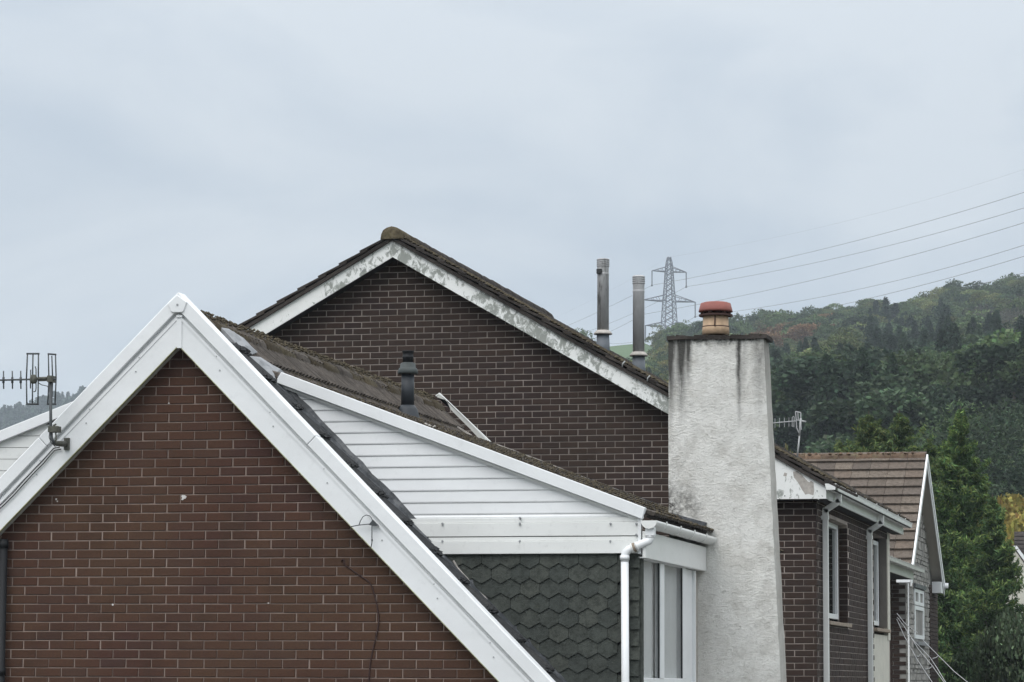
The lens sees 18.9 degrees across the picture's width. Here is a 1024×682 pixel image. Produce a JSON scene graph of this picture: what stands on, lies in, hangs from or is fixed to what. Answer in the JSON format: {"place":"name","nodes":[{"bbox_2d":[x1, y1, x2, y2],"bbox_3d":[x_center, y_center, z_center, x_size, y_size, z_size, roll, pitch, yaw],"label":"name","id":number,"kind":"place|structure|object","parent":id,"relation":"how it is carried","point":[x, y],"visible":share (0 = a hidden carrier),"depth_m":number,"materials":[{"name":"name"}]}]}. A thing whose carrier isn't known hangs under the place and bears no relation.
{"place":"outdoors","nodes":[
{"label":"outdoors","id":0,"kind":"place"},
{"bbox_2d":[0,0,1023,407],"label":"sky","id":1,"kind":"structure","parent":0,"point":[227,156],"materials":[{"name":"grey"}]},
{"bbox_2d":[238,226,924,681],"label":"brick house","id":2,"kind":"structure","parent":0,"point":[494,362],"depth_m":37.10,"materials":[{"name":"brown brick"}]},
{"bbox_2d":[773,411,805,456],"bbox_3d":[3.643,1.253,40.833,0.539,0.647,0.028,-1,-6,13],"label":"tv aerial","id":3,"kind":"object","parent":2,"relation":"attached to","point":[800,425],"visible":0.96,"depth_m":40.81,"materials":[{"name":"metal"}]},
{"bbox_2d":[829,522,838,621],"bbox_3d":[3.884,2.850,37.930,0.060,1.336,2.130,-1,-6,13],"label":"window","id":4,"kind":"structure","parent":2,"relation":"in","point":[833,529],"depth_m":38.58,"materials":[{"name":"white plastic"}]},
{"bbox_2d":[873,539,878,632],"bbox_3d":[4.990,3.378,42.705,0.060,1.329,1.690,-1,-6,13],"label":"window","id":5,"kind":"structure","parent":2,"relation":"in","point":[875,542],"depth_m":43.27,"materials":[{"name":"white plastic"}]},
{"bbox_2d":[896,613,966,681],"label":"washing line","id":6,"kind":"object","parent":2,"relation":"attached to","point":[924,651],"visible":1,"depth_m":43.98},
{"bbox_2d":[610,343,652,360],"bbox_3d":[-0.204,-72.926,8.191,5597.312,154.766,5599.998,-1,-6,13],"label":"ground","id":7,"kind":"structure","parent":0,"point":[625,351],"depth_m":627.46,"materials":[{"name":"green plant"}]},
{"bbox_2d":[0,385,86,429],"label":"plantation","id":8,"kind":"object","parent":7,"relation":"on","point":[18,412],"visible":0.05,"depth_m":1543.56,"materials":[{"name":"green plant"}]},
{"bbox_2d":[0,293,786,681],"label":"brick house","id":9,"kind":"structure","parent":7,"relation":"on","point":[200,497],"depth_m":25.42,"materials":[{"name":"brown brick"}]},
{"bbox_2d":[0,447,60,508],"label":"coaxial cable","id":10,"kind":"object","parent":9,"relation":"attached to","point":[29,477],"visible":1,"depth_m":25.52,"materials":[{"name":"plastic"}]},
{"bbox_2d":[0,353,69,449],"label":"tv aerial","id":11,"kind":"object","parent":9,"relation":"attached to","point":[51,380],"visible":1,"depth_m":25.29,"materials":[{"name":"metal"}]},
{"bbox_2d":[341,559,378,681],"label":"wall cable","id":12,"kind":"object","parent":9,"relation":"attached to","point":[377,612],"depth_m":24.87,"materials":[{"name":"black plastic"}]},
{"bbox_2d":[350,515,378,546],"bbox_3d":[-1.190,1.535,24.803,0.232,0.266,0.028,-1,-6,13],"label":"wall hook","id":13,"kind":"object","parent":9,"relation":"attached to","point":[372,523],"depth_m":24.79,"materials":[{"name":"metal"}]},
{"bbox_2d":[640,554,685,681],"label":"window","id":14,"kind":"structure","parent":9,"relation":"in","point":[664,584],"depth_m":26.46,"materials":[{"name":"white plastic"}]},
{"bbox_2d":[630,360,660,373],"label":"broadleaf tree","id":15,"kind":"object","parent":7,"relation":"on","point":[651,367],"visible":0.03,"depth_m":398.62,"materials":[{"name":"green plant"}]},
{"bbox_2d":[657,360,667,368],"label":"broadleaf tree","id":16,"kind":"object","parent":7,"relation":"on","point":[663,362],"visible":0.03,"depth_m":440.00,"materials":[{"name":"green plant"}]},
{"bbox_2d":[644,257,695,340],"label":"electricity pylon","id":17,"kind":"object","parent":7,"relation":"on","point":[669,259],"visible":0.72,"depth_m":855.40,"materials":[{"name":"metal"}]},
{"bbox_2d":[570,192,1023,324],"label":"power line","id":18,"kind":"object","parent":17,"relation":"hanging from","point":[829,247],"visible":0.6,"depth_m":715.73,"materials":[{"name":"metal"}]},
{"bbox_2d":[572,169,1023,309],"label":"power line","id":19,"kind":"object","parent":17,"relation":"hanging from","point":[848,220],"visible":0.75,"depth_m":714.49,"materials":[{"name":"metal"}]},
{"bbox_2d":[590,208,1022,330],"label":"power line","id":20,"kind":"object","parent":17,"relation":"hanging from","point":[839,257],"visible":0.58,"depth_m":724.80,"materials":[{"name":"metal"}]},
{"bbox_2d":[596,223,1021,337],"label":"power line","id":21,"kind":"object","parent":17,"relation":"hanging from","point":[836,274],"visible":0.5,"depth_m":707.50,"materials":[{"name":"metal"}]},
{"bbox_2d":[616,245,1023,343],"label":"power line","id":22,"kind":"object","parent":17,"relation":"hanging from","point":[861,288],"visible":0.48,"depth_m":710.62,"materials":[{"name":"metal"}]},
{"bbox_2d":[814,256,1023,310],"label":"power line","id":23,"kind":"object","parent":17,"relation":"hanging from","point":[939,280],"visible":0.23,"depth_m":637.05,"materials":[{"name":"metal"}]},
{"bbox_2d":[687,320,702,335],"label":"broadleaf tree","id":24,"kind":"object","parent":7,"relation":"on","point":[698,325],"visible":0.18,"depth_m":602.33,"materials":[{"name":"green plant"}]},
{"bbox_2d":[729,325,736,333],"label":"broadleaf tree","id":25,"kind":"object","parent":7,"relation":"on","point":[731,328],"depth_m":547.72,"materials":[{"name":"green plant"}]},
{"bbox_2d":[745,331,783,347],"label":"broadleaf tree","id":26,"kind":"object","parent":7,"relation":"on","point":[775,337],"visible":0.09,"depth_m":471.54,"materials":[{"name":"green plant"}]},
{"bbox_2d":[770,357,779,374],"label":"broadleaf tree","id":27,"kind":"object","parent":7,"relation":"on","point":[773,361],"visible":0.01,"depth_m":283.58,"materials":[{"name":"green plant"}]},
{"bbox_2d":[759,312,794,323],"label":"broadleaf tree","id":28,"kind":"object","parent":7,"relation":"on","point":[765,318],"visible":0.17,"depth_m":594.96,"materials":[{"name":"green plant"}]},
{"bbox_2d":[765,316,790,328],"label":"broadleaf tree","id":29,"kind":"object","parent":7,"relation":"on","point":[777,319],"visible":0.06,"depth_m":578.64,"materials":[{"name":"green plant"}]},
{"bbox_2d":[769,345,793,361],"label":"broadleaf tree","id":30,"kind":"object","parent":7,"relation":"on","point":[771,351],"visible":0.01,"depth_m":374.77,"materials":[{"name":"green plant"}]},
{"bbox_2d":[781,340,797,348],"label":"broadleaf tree","id":31,"kind":"object","parent":7,"relation":"on","point":[790,342],"depth_m":473.63,"materials":[{"name":"green plant"}]},
{"bbox_2d":[781,322,797,331],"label":"broadleaf tree","id":32,"kind":"object","parent":7,"relation":"on","point":[788,325],"visible":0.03,"depth_m":525.95,"materials":[{"name":"green plant"}]},
{"bbox_2d":[781,332,803,343],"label":"broadleaf tree","id":33,"kind":"object","parent":7,"relation":"on","point":[792,335],"visible":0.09,"depth_m":483.71,"materials":[{"name":"green plant"}]},
{"bbox_2d":[574,272,1023,402],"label":"woodland","id":34,"kind":"object","parent":7,"relation":"on","point":[842,344],"visible":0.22,"depth_m":482.26,"materials":[{"name":"green plant"}]},
{"bbox_2d":[796,341,801,351],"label":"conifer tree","id":35,"kind":"object","parent":7,"relation":"on","point":[799,347],"visible":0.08,"depth_m":377.94,"materials":[{"name":"green plant"}]},
{"bbox_2d":[787,324,819,338],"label":"broadleaf tree","id":36,"kind":"object","parent":7,"relation":"on","point":[805,329],"visible":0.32,"depth_m":505.85,"materials":[{"name":"brown plant"}]},
{"bbox_2d":[801,338,808,351],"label":"conifer tree","id":37,"kind":"object","parent":7,"relation":"on","point":[805,345],"visible":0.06,"depth_m":367.15,"materials":[{"name":"green plant"}]},
{"bbox_2d":[770,351,848,450],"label":"broadleaf tree","id":38,"kind":"object","parent":7,"relation":"on","point":[779,396],"visible":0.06,"depth_m":204.73,"materials":[{"name":"green plant"}]},
{"bbox_2d":[790,314,830,327],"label":"broadleaf tree","id":39,"kind":"object","parent":7,"relation":"on","point":[806,320],"visible":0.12,"depth_m":548.37,"materials":[{"name":"green plant"}]},
{"bbox_2d":[802,324,838,340],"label":"broadleaf tree","id":40,"kind":"object","parent":7,"relation":"on","point":[830,327],"visible":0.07,"depth_m":501.83,"materials":[{"name":"green plant"}]},
{"bbox_2d":[802,352,848,453],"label":"conifer tree","id":41,"kind":"object","parent":7,"relation":"on","point":[825,387],"visible":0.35,"depth_m":188.32,"materials":[{"name":"green plant"}]},
{"bbox_2d":[812,313,838,317],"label":"broadleaf tree","id":42,"kind":"object","parent":7,"relation":"on","point":[826,314],"visible":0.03,"depth_m":583.95,"materials":[{"name":"green plant"}]},
{"bbox_2d":[771,355,881,452],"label":"broadleaf tree","id":43,"kind":"object","parent":7,"relation":"on","point":[790,373],"visible":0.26,"depth_m":197.78,"materials":[{"name":"green plant"}]},
{"bbox_2d":[822,312,847,326],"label":"broadleaf tree","id":44,"kind":"object","parent":7,"relation":"on","point":[837,316],"visible":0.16,"depth_m":573.89,"materials":[{"name":"green plant"}]},
{"bbox_2d":[826,303,843,310],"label":"broadleaf tree","id":45,"kind":"object","parent":7,"relation":"on","point":[833,305],"visible":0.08,"depth_m":656.14,"materials":[{"name":"green plant"}]},
{"bbox_2d":[799,346,882,355],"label":"broadleaf tree","id":46,"kind":"object","parent":7,"relation":"on","point":[809,351],"visible":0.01,"depth_m":347.09,"materials":[{"name":"green plant"}]},
{"bbox_2d":[830,326,864,341],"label":"broadleaf tree","id":47,"kind":"object","parent":7,"relation":"on","point":[854,331],"visible":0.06,"depth_m":479.90,"materials":[{"name":"green plant"}]},
{"bbox_2d":[807,347,895,395],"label":"broadleaf tree","id":48,"kind":"object","parent":7,"relation":"on","point":[873,355],"visible":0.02,"depth_m":217.33,"materials":[{"name":"green plant"}]},
{"bbox_2d":[794,362,915,451],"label":"broadleaf tree","id":49,"kind":"object","parent":7,"relation":"on","point":[903,370],"visible":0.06,"depth_m":200.37,"materials":[{"name":"green plant"}]},
{"bbox_2d":[846,308,867,315],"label":"broadleaf tree","id":50,"kind":"object","parent":7,"relation":"on","point":[857,310],"visible":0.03,"depth_m":590.11,"materials":[{"name":"green plant"}]},
{"bbox_2d":[833,411,888,452],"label":"conifer tree","id":51,"kind":"object","parent":7,"relation":"on","point":[867,428],"visible":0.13,"depth_m":79.42,"materials":[{"name":"green plant"}]},
{"bbox_2d":[841,315,880,330],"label":"broadleaf tree","id":52,"kind":"object","parent":7,"relation":"on","point":[862,319],"visible":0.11,"depth_m":520.74,"materials":[{"name":"green plant"}]},
{"bbox_2d":[844,346,878,434],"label":"conifer tree","id":53,"kind":"object","parent":7,"relation":"on","point":[862,371],"visible":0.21,"depth_m":197.87,"materials":[{"name":"green plant"}]},
{"bbox_2d":[854,305,881,310],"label":"broadleaf tree","id":54,"kind":"object","parent":7,"relation":"on","point":[867,306],"visible":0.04,"depth_m":619.70,"materials":[{"name":"green plant"}]},
{"bbox_2d":[844,314,892,330],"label":"broadleaf tree","id":55,"kind":"object","parent":7,"relation":"on","point":[879,317],"visible":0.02,"depth_m":526.58,"materials":[{"name":"green plant"}]},
{"bbox_2d":[855,298,881,306],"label":"broadleaf tree","id":56,"kind":"object","parent":7,"relation":"on","point":[862,302],"visible":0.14,"depth_m":648.20,"materials":[{"name":"green plant"}]},
{"bbox_2d":[862,301,882,307],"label":"broadleaf tree","id":57,"kind":"object","parent":7,"relation":"on","point":[871,303],"visible":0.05,"depth_m":635.36,"materials":[{"name":"green plant"}]},
{"bbox_2d":[803,373,946,452],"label":"broadleaf tree","id":58,"kind":"object","parent":7,"relation":"on","point":[859,406],"visible":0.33,"depth_m":182.63,"materials":[{"name":"green plant"}]},
{"bbox_2d":[879,321,902,334],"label":"broadleaf tree","id":59,"kind":"object","parent":7,"relation":"on","point":[882,327],"visible":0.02,"depth_m":485.87,"materials":[{"name":"green plant"}]},
{"bbox_2d":[878,352,905,417],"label":"conifer tree","id":60,"kind":"object","parent":7,"relation":"on","point":[892,367],"visible":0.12,"depth_m":189.37,"materials":[{"name":"green plant"}]},
{"bbox_2d":[890,301,910,310],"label":"broadleaf tree","id":61,"kind":"object","parent":7,"relation":"on","point":[902,304],"visible":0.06,"depth_m":606.07,"materials":[{"name":"green plant"}]},
{"bbox_2d":[857,410,945,532],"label":"conifer tree","id":62,"kind":"object","parent":7,"relation":"on","point":[899,438],"visible":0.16,"depth_m":78.36,"materials":[{"name":"green plant"}]},
{"bbox_2d":[893,326,910,333],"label":"broadleaf tree","id":63,"kind":"object","parent":7,"relation":"on","point":[904,329],"visible":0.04,"depth_m":460.08,"materials":[{"name":"green plant"}]},
{"bbox_2d":[896,332,908,350],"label":"conifer tree","id":64,"kind":"object","parent":7,"relation":"on","point":[902,342],"visible":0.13,"depth_m":330.02,"materials":[{"name":"green plant"}]},
{"bbox_2d":[903,315,923,326],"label":"broadleaf tree","id":65,"kind":"object","parent":7,"relation":"on","point":[918,319],"visible":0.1,"depth_m":527.27,"materials":[{"name":"green plant"}]},
{"bbox_2d":[903,297,932,310],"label":"broadleaf tree","id":66,"kind":"object","parent":7,"relation":"on","point":[918,303],"visible":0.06,"depth_m":596.75,"materials":[{"name":"green plant"}]},
{"bbox_2d":[871,350,974,389],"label":"broadleaf tree","id":67,"kind":"object","parent":7,"relation":"on","point":[925,370],"visible":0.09,"depth_m":208.99,"materials":[{"name":"green plant"}]},
{"bbox_2d":[918,332,929,347],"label":"conifer tree","id":68,"kind":"object","parent":7,"relation":"on","point":[924,340],"visible":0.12,"depth_m":323.93,"materials":[{"name":"green plant"}]},
{"bbox_2d":[920,301,937,312],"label":"broadleaf tree","id":69,"kind":"object","parent":7,"relation":"on","point":[927,305],"visible":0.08,"depth_m":583.14,"materials":[{"name":"green plant"}]},
{"bbox_2d":[919,317,938,327],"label":"broadleaf tree","id":70,"kind":"object","parent":7,"relation":"on","point":[934,322],"visible":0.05,"depth_m":486.23,"materials":[{"name":"green plant"}]},
{"bbox_2d":[917,438,957,519],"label":"conifer tree","id":71,"kind":"object","parent":7,"relation":"on","point":[932,452],"visible":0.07,"depth_m":79.22,"materials":[{"name":"green plant"}]},
{"bbox_2d":[926,287,948,299],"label":"broadleaf tree","id":72,"kind":"object","parent":7,"relation":"on","point":[939,290],"visible":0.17,"depth_m":617.18,"materials":[{"name":"green plant"}]},
{"bbox_2d":[921,346,955,367],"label":"broadleaf tree","id":73,"kind":"object","parent":7,"relation":"on","point":[944,349],"visible":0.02,"depth_m":257.14,"materials":[{"name":"green plant"}]},
{"bbox_2d":[900,384,983,446],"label":"broadleaf tree","id":74,"kind":"object","parent":7,"relation":"on","point":[946,396],"visible":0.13,"depth_m":183.07,"materials":[{"name":"green plant"}]},
{"bbox_2d":[934,329,952,359],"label":"conifer tree","id":75,"kind":"object","parent":7,"relation":"on","point":[942,340],"visible":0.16,"depth_m":258.34,"materials":[{"name":"green plant"}]},
{"bbox_2d":[932,305,961,316],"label":"broadleaf tree","id":76,"kind":"object","parent":7,"relation":"on","point":[953,308],"visible":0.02,"depth_m":535.25,"materials":[{"name":"green plant"}]},
{"bbox_2d":[936,533,984,681],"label":"conifer tree","id":77,"kind":"object","parent":7,"relation":"on","point":[952,612],"visible":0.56,"depth_m":70.74,"materials":[{"name":"green plant"}]},
{"bbox_2d":[949,293,973,304],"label":"broadleaf tree","id":78,"kind":"object","parent":7,"relation":"on","point":[960,298],"visible":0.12,"depth_m":553.64,"materials":[{"name":"green plant"}]},
{"bbox_2d":[909,391,1023,613],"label":"undergrowth","id":79,"kind":"object","parent":7,"relation":"on","point":[997,434],"visible":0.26,"depth_m":153.87,"materials":[{"name":"green plant"}]},
{"bbox_2d":[944,645,989,681],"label":"shrub","id":80,"kind":"object","parent":7,"relation":"on","point":[964,667],"visible":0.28,"depth_m":60.76,"materials":[{"name":"green plant"}]},
{"bbox_2d":[965,322,973,338],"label":"conifer tree","id":81,"kind":"object","parent":7,"relation":"on","point":[970,328],"visible":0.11,"depth_m":336.05,"materials":[{"name":"green plant"}]},
{"bbox_2d":[955,314,985,324],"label":"broadleaf tree","id":82,"kind":"object","parent":7,"relation":"on","point":[979,318],"visible":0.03,"depth_m":440.45,"materials":[{"name":"green plant"}]},
{"bbox_2d":[957,321,984,335],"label":"broadleaf tree","id":83,"kind":"object","parent":7,"relation":"on","point":[962,328],"visible":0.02,"depth_m":413.67,"materials":[{"name":"green plant"}]},
{"bbox_2d":[961,333,983,344],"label":"broadleaf tree","id":84,"kind":"object","parent":7,"relation":"on","point":[969,337],"visible":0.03,"depth_m":299.17,"materials":[{"name":"green plant"}]},
{"bbox_2d":[925,328,1020,394],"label":"broadleaf tree","id":85,"kind":"object","parent":7,"relation":"on","point":[968,378],"visible":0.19,"depth_m":200.76,"materials":[{"name":"green plant"}]},
{"bbox_2d":[970,316,976,333],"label":"conifer tree","id":86,"kind":"object","parent":7,"relation":"on","point":[973,322],"visible":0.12,"depth_m":374.99,"materials":[{"name":"green plant"}]},
{"bbox_2d":[960,289,989,294],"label":"broadleaf tree","id":87,"kind":"object","parent":7,"relation":"on","point":[969,291],"visible":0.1,"depth_m":594.19,"materials":[{"name":"green plant"}]},
{"bbox_2d":[932,406,1023,678],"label":"conifer tree","id":88,"kind":"object","parent":7,"relation":"on","point":[963,479],"visible":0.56,"depth_m":74.91,"materials":[{"name":"green plant"}]},
{"bbox_2d":[974,323,983,335],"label":"conifer tree","id":89,"kind":"object","parent":7,"relation":"on","point":[978,330],"visible":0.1,"depth_m":329.20,"materials":[{"name":"green plant"}]},
{"bbox_2d":[935,343,1023,416],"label":"broadleaf tree","id":90,"kind":"object","parent":7,"relation":"on","point":[994,355],"visible":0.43,"depth_m":187.50,"materials":[{"name":"green plant"}]},
{"bbox_2d":[965,295,995,311],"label":"broadleaf tree","id":91,"kind":"object","parent":7,"relation":"on","point":[982,297],"visible":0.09,"depth_m":544.15,"materials":[{"name":"green plant"}]},
{"bbox_2d":[946,495,1023,663],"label":"conifer tree","id":92,"kind":"object","parent":7,"relation":"on","point":[995,579],"visible":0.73,"depth_m":72.67,"materials":[{"name":"green plant"}]},
{"bbox_2d":[966,333,1015,346],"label":"broadleaf tree","id":93,"kind":"object","parent":7,"relation":"on","point":[974,341],"visible":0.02,"depth_m":277.80,"materials":[{"name":"green plant"}]},
{"bbox_2d":[985,311,1001,333],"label":"conifer tree","id":94,"kind":"object","parent":7,"relation":"on","point":[995,315],"visible":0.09,"depth_m":351.73,"materials":[{"name":"green plant"}]},
{"bbox_2d":[967,492,1023,577],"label":"broadleaf tree","id":95,"kind":"object","parent":7,"relation":"on","point":[1012,504],"visible":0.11,"depth_m":128.14,"materials":[{"name":"yellow plant"}]},
{"bbox_2d":[992,318,1001,343],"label":"conifer tree","id":96,"kind":"object","parent":7,"relation":"on","point":[996,325],"visible":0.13,"depth_m":328.68,"materials":[{"name":"green plant"}]},
{"bbox_2d":[972,606,1023,681],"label":"shrub","id":97,"kind":"object","parent":7,"relation":"on","point":[1000,650],"visible":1,"depth_m":58.72,"materials":[{"name":"green plant"}]},
{"bbox_2d":[1002,312,1019,328],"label":"bare tree","id":98,"kind":"object","parent":7,"relation":"on","point":[1010,319],"visible":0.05,"depth_m":426.70,"materials":[{"name":"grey plant"}]},
{"bbox_2d":[1000,306,1023,324],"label":"bare tree","id":99,"kind":"object","parent":7,"relation":"on","point":[1010,316],"visible":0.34,"depth_m":457.17,"materials":[{"name":"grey plant"}]},
{"bbox_2d":[1002,286,1023,299],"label":"broadleaf tree","id":100,"kind":"object","parent":7,"relation":"on","point":[1016,290],"visible":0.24,"depth_m":531.58,"materials":[{"name":"green plant"}]},
{"bbox_2d":[1006,531,1023,619],"bbox_3d":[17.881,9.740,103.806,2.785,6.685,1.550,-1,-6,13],"label":"gabled house","id":101,"kind":"structure","parent":7,"relation":"on","point":[1019,540],"depth_m":103.59,"materials":[{"name":"white plastic"}]},
{"bbox_2d":[1007,327,1023,398],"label":"conifer tree","id":102,"kind":"object","parent":7,"relation":"on","point":[1021,340],"visible":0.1,"depth_m":195.52,"materials":[{"name":"green plant"}]},
{"bbox_2d":[793,451,947,681],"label":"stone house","id":103,"kind":"structure","parent":0,"point":[900,483],"depth_m":56.44,"materials":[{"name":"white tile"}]},
{"bbox_2d":[913,583,928,645],"bbox_3d":[7.539,5.068,56.769,0.130,1.114,2.117,-1,-6,13],"label":"window","id":104,"kind":"structure","parent":103,"relation":"in","point":[915,585],"depth_m":56.67,"materials":[{"name":"white plastic"}]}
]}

